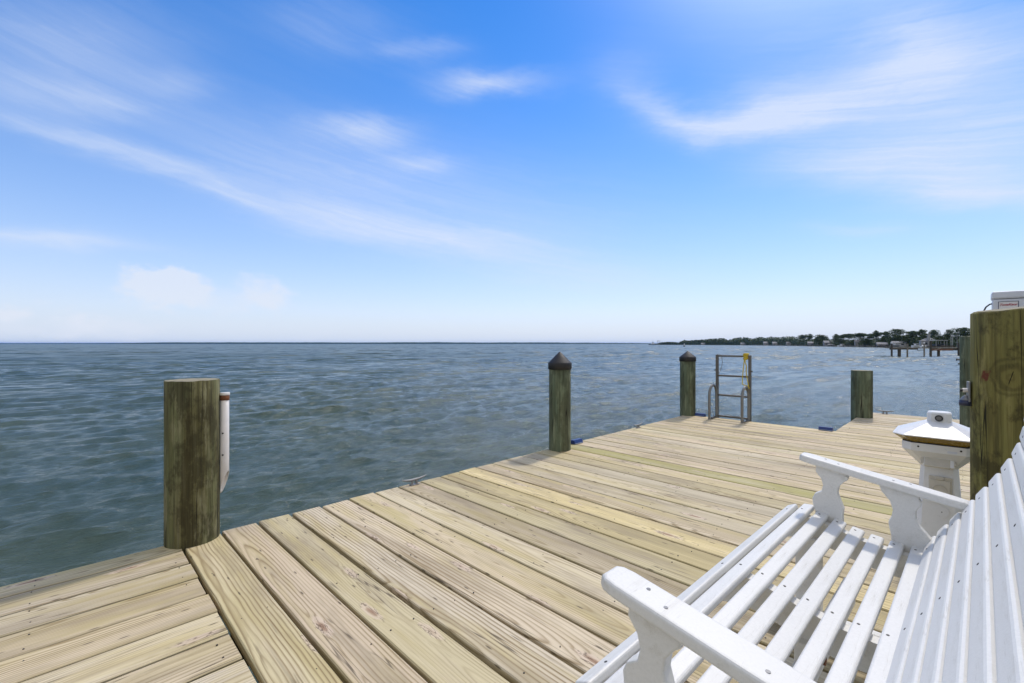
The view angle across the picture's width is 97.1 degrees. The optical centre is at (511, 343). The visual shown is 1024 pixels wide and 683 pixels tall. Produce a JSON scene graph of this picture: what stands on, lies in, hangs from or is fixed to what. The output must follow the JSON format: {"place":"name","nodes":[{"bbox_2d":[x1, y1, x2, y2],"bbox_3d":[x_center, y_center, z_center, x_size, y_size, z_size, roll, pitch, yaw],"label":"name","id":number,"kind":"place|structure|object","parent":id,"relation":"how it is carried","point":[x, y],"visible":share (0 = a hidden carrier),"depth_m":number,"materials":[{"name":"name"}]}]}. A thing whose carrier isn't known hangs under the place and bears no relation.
{"place":"outdoors","nodes":[
{"label":"outdoors","id":0,"kind":"place"},
{"bbox_2d":[0,343,118,343],"bbox_3d":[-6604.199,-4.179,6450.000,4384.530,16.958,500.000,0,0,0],"label":"hills","id":1,"kind":"structure","parent":0,"point":[59,343],"depth_m":6204.81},
{"bbox_2d":[119,342,656,343],"bbox_3d":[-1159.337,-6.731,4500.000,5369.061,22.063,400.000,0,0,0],"label":"hills","id":2,"kind":"structure","parent":0,"point":[373,343],"depth_m":4304.40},
{"bbox_2d":[0,344,959,682],"bbox_3d":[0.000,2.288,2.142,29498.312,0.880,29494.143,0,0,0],"label":"water","id":3,"kind":"structure","parent":0,"point":[82,448],"depth_m":15.83,"materials":[{"name":"blue liquid"}]},
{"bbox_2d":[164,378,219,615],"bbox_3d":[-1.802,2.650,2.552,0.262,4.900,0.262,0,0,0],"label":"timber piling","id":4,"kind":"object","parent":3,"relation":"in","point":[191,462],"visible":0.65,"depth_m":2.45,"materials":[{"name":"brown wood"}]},
{"bbox_2d":[220,392,229,492],"bbox_3d":[-1.667,0.575,2.625,0.053,0.586,0.053,0,0,0],"label":"pipe rod holder","id":5,"kind":"object","parent":4,"relation":"attached to","point":[224,433],"visible":1,"depth_m":2.61,"materials":[{"name":"white plastic"}]},
{"bbox_2d":[0,413,969,682],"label":"wooden dock","id":6,"kind":"object","parent":3,"relation":"on","point":[490,573],"visible":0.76,"depth_m":2.19,"materials":[{"name":"brown wood"}]},
{"bbox_2d":[402,475,425,485],"bbox_3d":[-0.762,1.070,3.529,0.222,0.058,0.035,0,0,-45],"label":"dock cleat","id":7,"kind":"object","parent":6,"relation":"on","point":[415,480],"visible":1,"depth_m":3.52,"materials":[{"name":"metal"}]},
{"bbox_2d":[695,413,705,416],"bbox_3d":[2.859,1.076,6.864,0.078,0.044,0.150,0,0,-45],"label":"blue dock light","id":8,"kind":"object","parent":6,"relation":"on","point":[701,414],"visible":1,"depth_m":6.84,"materials":[{"name":"plastic"}]},
{"bbox_2d":[708,355,752,422],"bbox_3d":[3.141,0.655,6.538,0.348,0.980,0.530,0,0,-45],"label":"swim ladder","id":9,"kind":"object","parent":6,"relation":"on","point":[749,401],"visible":0.96,"depth_m":6.57,"materials":[{"name":"metal"}]},
{"bbox_2d":[742,353,749,389],"bbox_3d":[3.337,0.405,6.461,0.104,0.541,0.214,0,0,23],"label":"yellow rope","id":10,"kind":"object","parent":9,"relation":"hanging from","point":[745,356],"visible":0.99,"depth_m":6.48,"materials":[{"name":"yellow fabric"}]},
{"bbox_2d":[575,426,1023,682],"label":"glider bench","id":11,"kind":"object","parent":6,"relation":"on","point":[956,613],"visible":1,"depth_m":1.08,"materials":[{"name":"wood"}]},
{"bbox_2d":[893,410,969,536],"bbox_3d":[2.262,0.729,2.395,0.356,0.743,0.356,0,0,-45],"label":"power pedestal","id":12,"kind":"object","parent":6,"relation":"on","point":[936,445],"visible":0.79,"depth_m":2.33,"materials":[{"name":"white plastic"}]},
{"bbox_2d":[548,352,571,451],"bbox_3d":[0.500,2.591,4.725,0.246,5.018,0.246,0,0,0],"label":"timber piling","id":13,"kind":"object","parent":3,"relation":"in","point":[559,365],"visible":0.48,"depth_m":4.63,"materials":[{"name":"brown wood"}]},
{"bbox_2d":[679,351,695,415],"bbox_3d":[2.712,2.605,6.985,0.246,4.990,0.246,0,0,0],"label":"timber piling","id":14,"kind":"object","parent":3,"relation":"in","point":[687,359],"visible":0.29,"depth_m":6.89,"materials":[{"name":"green wood"}]},
{"bbox_2d":[851,370,872,420],"bbox_3d":[5.255,2.748,6.800,0.267,4.703,0.266,0,0,0],"label":"timber piling","id":15,"kind":"object","parent":3,"relation":"in","point":[861,393],"visible":0.23,"depth_m":6.70,"materials":[{"name":"brown wood"}]},
{"bbox_2d":[911,343,919,347],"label":"motor boat","id":16,"kind":"object","parent":3,"relation":"on","point":[915,345],"visible":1,"depth_m":239.68,"materials":[{"name":"white plastic"}]},
{"bbox_2d":[889,341,959,356],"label":"old pier","id":17,"kind":"structure","parent":3,"relation":"in","point":[931,349],"depth_m":85.26,"materials":[{"name":"brown wood"}]},
{"bbox_2d":[929,340,945,347],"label":"boat canopy","id":18,"kind":"object","parent":3,"relation":"on","point":[938,344],"visible":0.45,"depth_m":219.91,"materials":[{"name":"white"}]},
{"bbox_2d":[956,336,969,426],"bbox_3d":[6.139,2.498,6.022,0.262,5.203,0.263,0,0,0],"label":"timber piling","id":19,"kind":"object","parent":3,"relation":"in","point":[964,364],"visible":0.12,"depth_m":6.01,"materials":[{"name":"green wood"}]},
{"bbox_2d":[970,306,1023,499],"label":"timber piling","id":20,"kind":"object","parent":3,"relation":"in","point":[997,378],"visible":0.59,"depth_m":1.92,"materials":[{"name":"brown wood"}]},
{"bbox_2d":[959,381,971,405],"bbox_3d":[2.050,0.224,2.045,0.046,0.108,0.050,0,0,37],"label":"piling bracket","id":21,"kind":"object","parent":20,"relation":"attached to","point":[964,400],"visible":1,"depth_m":2.04,"materials":[{"name":"metal"}]},
{"bbox_2d":[983,290,1023,310],"bbox_3d":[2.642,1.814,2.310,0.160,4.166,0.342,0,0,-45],"label":"lift motor box","id":22,"kind":"object","parent":20,"relation":"on","point":[1005,299],"visible":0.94,"depth_m":2.31,"materials":[{"name":"white plastic"}]},
{"bbox_2d":[0,0,1023,342],"label":"sky","id":23,"kind":"structure","parent":0,"point":[566,171],"materials":[{"name":"blue"}]},
{"bbox_2d":[571,438,582,444],"bbox_3d":[0.714,1.076,4.995,0.150,0.044,0.077,0,0,-45],"label":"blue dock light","id":24,"kind":"object","parent":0,"point":[577,441],"visible":0.81,"depth_m":4.96,"materials":[{"name":"plastic"}]},
{"bbox_2d":[656,344,956,347],"bbox_3d":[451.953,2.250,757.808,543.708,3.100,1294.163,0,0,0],"label":"terrain","id":25,"kind":"structure","parent":0,"point":[861,346],"depth_m":310.67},
{"bbox_2d":[805,334,813,339],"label":"pine tree","id":26,"kind":"object","parent":25,"relation":"on","point":[809,336],"visible":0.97,"depth_m":453.01,"materials":[{"name":"green plant"}]},
{"bbox_2d":[658,335,969,346],"bbox_3d":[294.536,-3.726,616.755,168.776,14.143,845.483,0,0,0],"label":"woodland","id":27,"kind":"object","parent":25,"relation":"on","point":[783,340],"visible":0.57,"depth_m":582.81,"materials":[{"name":"green plant"}]},
{"bbox_2d":[812,334,828,342],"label":"pine tree","id":28,"kind":"object","parent":25,"relation":"on","point":[819,338],"visible":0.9,"depth_m":414.55,"materials":[{"name":"green plant"}]},
{"bbox_2d":[832,334,838,343],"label":"pine tree","id":29,"kind":"object","parent":25,"relation":"on","point":[835,336],"visible":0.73,"depth_m":383.90,"materials":[{"name":"green plant"}]},
{"bbox_2d":[836,335,847,342],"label":"pine tree","id":30,"kind":"object","parent":25,"relation":"on","point":[840,338],"visible":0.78,"depth_m":367.71,"materials":[{"name":"green plant"}]},
{"bbox_2d":[842,333,853,338],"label":"pine tree","id":31,"kind":"object","parent":25,"relation":"on","point":[849,336],"visible":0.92,"depth_m":352.08,"materials":[{"name":"green plant"}]},
{"bbox_2d":[853,333,866,341],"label":"pine tree","id":32,"kind":"object","parent":25,"relation":"on","point":[858,335],"visible":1,"depth_m":326.04,"materials":[{"name":"green plant"}]},
{"bbox_2d":[858,338,873,345],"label":"leafy tree","id":33,"kind":"object","parent":25,"relation":"on","point":[865,341],"visible":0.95,"depth_m":315.33,"materials":[{"name":"green plant"}]},
{"bbox_2d":[865,334,873,339],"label":"pine tree","id":34,"kind":"object","parent":25,"relation":"on","point":[869,336],"visible":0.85,"depth_m":314.06,"materials":[{"name":"green plant"}]},
{"bbox_2d":[870,330,881,338],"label":"pine tree","id":35,"kind":"object","parent":25,"relation":"on","point":[875,333],"visible":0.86,"depth_m":301.66,"materials":[{"name":"green plant"}]},
{"bbox_2d":[876,337,887,341],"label":"leafy tree","id":36,"kind":"object","parent":25,"relation":"on","point":[881,339],"visible":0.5,"depth_m":288.50,"materials":[{"name":"green plant"}]},
{"bbox_2d":[876,342,888,346],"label":"house","id":37,"kind":"structure","parent":25,"relation":"on","point":[882,343],"depth_m":283.76,"materials":[{"name":"grey"}]},
{"bbox_2d":[879,331,890,338],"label":"pine tree","id":38,"kind":"object","parent":25,"relation":"on","point":[884,333],"visible":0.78,"depth_m":289.14,"materials":[{"name":"green plant"}]},
{"bbox_2d":[885,329,906,343],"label":"pine tree","id":39,"kind":"object","parent":25,"relation":"on","point":[897,335],"visible":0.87,"depth_m":271.90,"materials":[{"name":"green plant"}]},
{"bbox_2d":[890,341,905,347],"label":"house","id":40,"kind":"structure","parent":25,"relation":"on","point":[901,343],"depth_m":263.26,"materials":[{"name":"white"}]},
{"bbox_2d":[899,336,910,343],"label":"leafy tree","id":41,"kind":"object","parent":25,"relation":"on","point":[904,340],"visible":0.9,"depth_m":263.35,"materials":[{"name":"green plant"}]},
{"bbox_2d":[904,331,919,339],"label":"pine tree","id":42,"kind":"object","parent":25,"relation":"on","point":[911,334],"visible":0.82,"depth_m":262.21,"materials":[{"name":"green plant"}]},
{"bbox_2d":[914,329,926,337],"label":"pine tree","id":43,"kind":"object","parent":25,"relation":"on","point":[920,331],"visible":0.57,"depth_m":256.05,"materials":[{"name":"green plant"}]},
{"bbox_2d":[919,333,934,345],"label":"house","id":44,"kind":"structure","parent":25,"relation":"on","point":[922,341],"depth_m":243.85,"materials":[{"name":"white"}]},
{"bbox_2d":[928,330,941,338],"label":"pine tree","id":45,"kind":"object","parent":25,"relation":"on","point":[933,333],"visible":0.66,"depth_m":257.23,"materials":[{"name":"green plant"}]},
{"bbox_2d":[932,335,949,343],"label":"leafy tree","id":46,"kind":"object","parent":25,"relation":"on","point":[940,337],"visible":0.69,"depth_m":234.08,"materials":[{"name":"green plant"}]},
{"bbox_2d":[942,329,954,338],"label":"pine tree","id":47,"kind":"object","parent":25,"relation":"on","point":[948,333],"visible":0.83,"depth_m":234.40,"materials":[{"name":"green plant"}]},
{"bbox_2d":[950,332,958,340],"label":"pine tree","id":48,"kind":"object","parent":25,"relation":"on","point":[954,335],"visible":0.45,"depth_m":229.83,"materials":[{"name":"green plant"}]},
{"bbox_2d":[949,327,969,336],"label":"pine tree","id":49,"kind":"object","parent":25,"relation":"on","point":[963,332],"visible":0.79,"depth_m":218.25,"materials":[{"name":"green plant"}]},
{"bbox_2d":[818,426,832,430],"bbox_3d":[3.977,1.076,5.734,0.077,0.044,0.150,0,0,-45],"label":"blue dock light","id":50,"kind":"object","parent":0,"point":[823,428],"visible":1,"depth_m":5.71,"materials":[{"name":"plastic"}]}
]}

